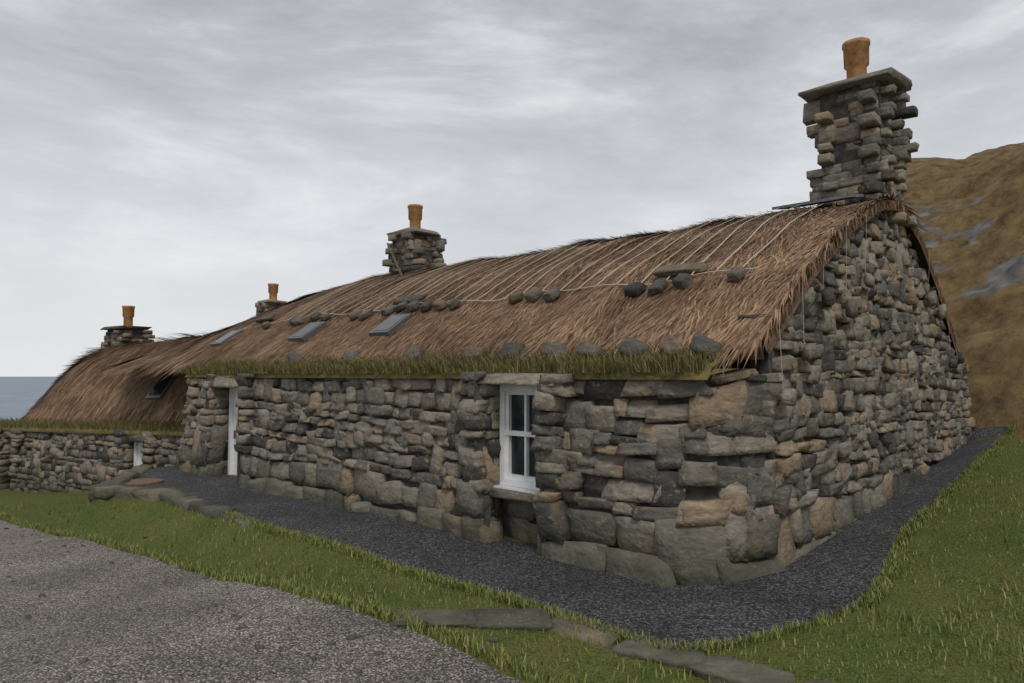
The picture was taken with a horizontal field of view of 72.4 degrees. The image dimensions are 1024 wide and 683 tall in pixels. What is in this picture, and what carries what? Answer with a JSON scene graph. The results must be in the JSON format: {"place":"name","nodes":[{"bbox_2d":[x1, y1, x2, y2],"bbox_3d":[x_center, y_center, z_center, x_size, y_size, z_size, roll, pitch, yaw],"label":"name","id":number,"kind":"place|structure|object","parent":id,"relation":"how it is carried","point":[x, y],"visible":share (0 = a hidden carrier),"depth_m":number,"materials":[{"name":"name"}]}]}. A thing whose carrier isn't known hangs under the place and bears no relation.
{"place":"outdoors","nodes":[
{"label":"outdoors","id":0,"kind":"place"},
{"bbox_2d":[0,377,58,419],"bbox_3d":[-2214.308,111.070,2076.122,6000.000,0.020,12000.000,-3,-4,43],"label":"sea","id":1,"kind":"structure","parent":0,"point":[19,396],"depth_m":442.84,"materials":[{"name":"blue liquid"}]},
{"bbox_2d":[27,336,190,421],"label":"thatched house roof","id":2,"kind":"structure","parent":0,"point":[122,386],"depth_m":18.30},
{"bbox_2d":[107,329,147,348],"bbox_3d":[-11.251,0.174,20.485,0.840,1.010,0.740,-2,-3,33],"label":"joint","id":3,"kind":"object","parent":2,"relation":"on","point":[137,334],"visible":0.21,"depth_m":20.27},
{"bbox_2d":[122,306,134,325],"bbox_3d":[-11.251,-0.730,20.528,0.345,0.620,0.345,-2,-3,33],"label":"chimney pot","id":4,"kind":"object","parent":3,"relation":"on","point":[128,313],"visible":0.93,"depth_m":20.41,"materials":[{"name":"orange ceramic"}]},
{"bbox_2d":[0,520,523,682],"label":"path gravel","id":5,"kind":"structure","parent":0,"point":[168,630],"depth_m":4.68,"materials":[{"name":"grey gravel"}]},
{"bbox_2d":[4,516,498,682],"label":"path pebbles","id":6,"kind":"object","parent":5,"relation":"on","point":[243,625],"visible":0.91,"depth_m":4.61,"materials":[{"name":"stone"}]},
{"bbox_2d":[0,142,1023,682],"bbox_3d":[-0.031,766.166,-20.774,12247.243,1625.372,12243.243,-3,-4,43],"label":"ground","id":7,"kind":"structure","parent":0,"point":[970,214],"depth_m":7.04,"materials":[{"name":"green plant"}]},
{"bbox_2d":[0,431,177,489],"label":"joint","id":8,"kind":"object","parent":7,"relation":"on","point":[62,449],"visible":0.06,"depth_m":16.69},
{"bbox_2d":[0,427,181,492],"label":"house wall stones","id":9,"kind":"object","parent":7,"relation":"on","point":[84,473],"visible":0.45,"depth_m":17.03,"materials":[{"name":"grey stone"}]},
{"bbox_2d":[2,424,183,435],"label":"house turf","id":10,"kind":"structure","parent":9,"relation":"on","point":[137,432],"depth_m":16.51,"materials":[{"name":"green plant"}]},
{"bbox_2d":[0,417,184,431],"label":"grass fringe","id":11,"kind":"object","parent":10,"relation":"on","point":[94,425],"depth_m":16.79,"materials":[{"name":"green plant"}]},
{"bbox_2d":[20,328,224,451],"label":"house thatch straws","id":12,"kind":"object","parent":9,"relation":"on","point":[66,394],"visible":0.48,"depth_m":18.23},
{"bbox_2d":[100,325,154,349],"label":"chimney stones","id":13,"kind":"object","parent":12,"relation":"on","point":[122,335],"visible":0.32,"depth_m":20.19,"materials":[{"name":"grey stone"}]},
{"bbox_2d":[145,369,180,399],"bbox_3d":[-8.305,1.021,16.720,0.621,0.763,0.585,-2,-3,33],"label":"skylight frame","id":14,"kind":"object","parent":12,"relation":"on","point":[162,394],"visible":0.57,"depth_m":16.54,"materials":[{"name":"grey metal"}]},
{"bbox_2d":[148,371,176,395],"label":"skylight pane","id":15,"kind":"structure","parent":14,"relation":"in","point":[159,387],"depth_m":16.66,"materials":[{"name":"black glass"}]},
{"bbox_2d":[133,442,142,465],"bbox_3d":[-8.223,2.978,15.697,0.810,1.520,0.100,-2,-3,33],"label":"door leaf","id":16,"kind":"object","parent":9,"relation":"attached to","point":[138,454],"visible":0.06,"depth_m":15.88,"materials":[{"name":"white wood"}]},
{"bbox_2d":[88,465,833,682],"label":"ground edging stones","id":17,"kind":"object","parent":7,"relation":"on","point":[718,668],"visible":0.67,"depth_m":4.65,"materials":[{"name":"grey stone"}]},
{"bbox_2d":[136,466,858,647],"bbox_3d":[-2.216,2.091,8.496,11.670,0.106,2.429,-3,-4,43],"label":"gravel bed","id":18,"kind":"object","parent":7,"relation":"on","point":[694,613],"visible":0.68,"depth_m":5.92,"materials":[{"name":"grey gravel"}]},
{"bbox_2d":[123,478,163,485],"bbox_3d":[-5.852,2.210,11.026,0.660,0.031,0.660,-3,-4,43],"label":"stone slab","id":19,"kind":"object","parent":18,"relation":"on","point":[141,481],"visible":0.74,"depth_m":10.96,"materials":[{"name":"brown stone"}]},
{"bbox_2d":[0,404,1023,682],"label":"lawn grass","id":20,"kind":"structure","parent":7,"relation":"on","point":[911,620],"depth_m":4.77,"materials":[{"name":"green plant"}]},
{"bbox_2d":[189,237,954,558],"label":"house wall","id":21,"kind":"structure","parent":7,"relation":"on","point":[701,492],"depth_m":6.70,"materials":[{"name":"grey stone"}]},
{"bbox_2d":[174,210,975,586],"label":"house wall stones","id":22,"kind":"object","parent":7,"relation":"on","point":[736,528],"visible":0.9,"depth_m":7.25,"materials":[{"name":"grey stone"}]},
{"bbox_2d":[228,387,237,474],"bbox_3d":[-4.418,1.505,11.568,0.960,1.500,0.100,-3,-4,43],"label":"door leaf","id":23,"kind":"object","parent":22,"relation":"attached to","point":[232,452],"visible":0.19,"depth_m":11.83,"materials":[{"name":"white wood"}]},
{"bbox_2d":[185,355,729,379],"bbox_3d":[-1.980,0.357,9.396,10.300,0.265,0.595,-3,-4,43],"label":"ledge","id":24,"kind":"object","parent":22,"relation":"on","point":[694,375],"visible":0.15,"depth_m":6.80,"materials":[{"name":"green plant"}]},
{"bbox_2d":[178,340,724,373],"bbox_3d":[-2.103,0.272,9.341,10.429,0.309,0.726,-3,-4,43],"label":"grass fringe","id":25,"kind":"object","parent":24,"relation":"on","point":[678,363],"depth_m":7.53,"materials":[{"name":"green plant"}]},
{"bbox_2d":[494,384,539,494],"bbox_3d":[0.117,0.989,7.155,0.720,1.092,0.186,-3,-4,43],"label":"window frame","id":26,"kind":"object","parent":22,"relation":"attached to","point":[525,482],"visible":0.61,"depth_m":7.29,"materials":[{"name":"white wood"}]},
{"bbox_2d":[512,395,539,476],"bbox_3d":[0.170,0.971,7.212,0.540,0.910,0.006,-3,-4,43],"label":"window glass","id":27,"kind":"object","parent":26,"relation":"in","point":[518,441],"visible":0.43,"depth_m":7.28,"materials":[{"name":"black glass"}]},
{"bbox_2d":[125,199,958,369],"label":"verge","id":28,"kind":"structure","parent":22,"relation":"on","point":[916,245],"depth_m":9.39,"materials":[{"name":"brown plant"}]},
{"bbox_2d":[92,282,346,379],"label":"house thatch straws","id":29,"kind":"object","parent":28,"relation":"on","point":[192,352],"visible":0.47,"depth_m":14.96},
{"bbox_2d":[255,299,286,315],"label":"chimney stones","id":30,"kind":"object","parent":29,"relation":"on","point":[261,306],"visible":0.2,"depth_m":19.73,"materials":[{"name":"grey stone"}]},
{"bbox_2d":[268,283,278,299],"bbox_3d":[-6.854,-1.401,20.090,0.304,0.500,0.304,-3,-4,43],"label":"chimney pot","id":31,"kind":"object","parent":30,"relation":"on","point":[272,289],"visible":0.94,"depth_m":19.98,"materials":[{"name":"orange ceramic"}]},
{"bbox_2d":[210,313,412,346],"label":"skylight frames","id":32,"kind":"structure","parent":28,"relation":"attached to","point":[324,325],"depth_m":11.53,"materials":[{"name":"grey metal"}]},
{"bbox_2d":[213,315,406,342],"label":"skylight panes","id":33,"kind":"structure","parent":32,"relation":"in","point":[390,322],"depth_m":11.58,"materials":[{"name":"grey glass"}]},
{"bbox_2d":[382,227,446,273],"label":"chimney stones","id":34,"kind":"object","parent":28,"relation":"on","point":[434,243],"visible":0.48,"depth_m":15.48,"materials":[{"name":"grey stone"}]},
{"bbox_2d":[394,201,963,365],"bbox_3d":[0.775,-0.548,12.439,10.985,2.195,7.808,-3,-4,43],"label":"thatch edge","id":35,"kind":"object","parent":28,"relation":"attached to","point":[853,227],"visible":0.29,"depth_m":7.58,"materials":[{"name":"brown plant"}]},
{"bbox_2d":[176,192,930,380],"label":"house thatch straws","id":36,"kind":"object","parent":22,"relation":"on","point":[753,291],"visible":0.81,"depth_m":8.62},
{"bbox_2d":[386,243,402,275],"bbox_3d":[-2.408,-1.631,14.564,0.435,0.865,0.035,-1,-3,13],"label":"roof stick","id":37,"kind":"object","parent":36,"relation":"on","point":[395,261],"visible":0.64,"depth_m":14.56,"materials":[{"name":"wood"}]},
{"bbox_2d":[392,233,432,268],"bbox_3d":[-2.181,-1.725,15.727,0.760,1.250,0.680,-3,-4,43],"label":"joint","id":38,"kind":"object","parent":36,"relation":"on","point":[420,237],"visible":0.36,"depth_m":15.49,"materials":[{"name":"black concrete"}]},
{"bbox_2d":[408,204,422,227],"bbox_3d":[-2.181,-2.749,15.776,0.345,0.620,0.345,-3,-4,43],"label":"chimney pot","id":39,"kind":"object","parent":38,"relation":"on","point":[415,214],"visible":0.91,"depth_m":15.66,"materials":[{"name":"orange ceramic"}]},
{"bbox_2d":[756,209,956,381],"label":"gable hanging ropes","id":40,"kind":"object","parent":22,"relation":"attached to","point":[846,287],"visible":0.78,"depth_m":7.42,"materials":[{"name":"beige fabric"}]},
{"bbox_2d":[798,67,919,247],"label":"chimney stones","id":41,"kind":"object","parent":22,"relation":"on","point":[827,131],"visible":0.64,"depth_m":9.44,"materials":[{"name":"grey stone"}]},
{"bbox_2d":[842,37,869,78],"bbox_3d":[4.805,-3.838,9.764,0.359,0.660,0.359,-3,-4,43],"label":"chimney pot","id":42,"kind":"object","parent":41,"relation":"on","point":[855,56],"visible":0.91,"depth_m":9.64,"materials":[{"name":"orange ceramic"}]},
{"bbox_2d":[732,426,1007,605],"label":"gravel path","id":43,"kind":"structure","parent":7,"relation":"on","point":[845,564],"depth_m":6.35,"materials":[{"name":"grey gravel"}]},
{"bbox_2d":[0,0,1023,376],"label":"sky","id":44,"kind":"structure","parent":0,"point":[174,161],"materials":[{"name":"grey"}]},
{"bbox_2d":[274,204,839,322],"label":"roof ropes","id":45,"kind":"object","parent":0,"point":[570,265],"visible":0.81,"depth_m":9.60,"materials":[{"name":"brown fabric"}]},
{"bbox_2d":[255,262,745,365],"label":"roof weight stones","id":46,"kind":"object","parent":45,"relation":"hanging from","point":[682,279],"visible":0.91,"depth_m":7.75,"materials":[{"name":"grey stone"}]},
{"bbox_2d":[772,194,863,209],"bbox_3d":[4.052,-1.850,9.288,1.000,0.139,0.547,-3,-4,43],"label":"chimney flashing","id":47,"kind":"object","parent":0,"point":[826,200],"visible":1,"depth_m":9.11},
{"bbox_2d":[820,81,896,204],"bbox_3d":[4.805,-2.354,9.693,0.760,2.130,0.700,-3,-4,43],"label":"chimney","id":48,"kind":"object","parent":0,"point":[840,153],"visible":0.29,"depth_m":9.50,"materials":[{"name":"grey stone"}]},
{"bbox_2d":[780,272,964,405],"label":"wall stones","id":49,"kind":"object","parent":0,"point":[788,396],"visible":1,"depth_m":7.30,"materials":[{"name":"grey stone"}]}
]}

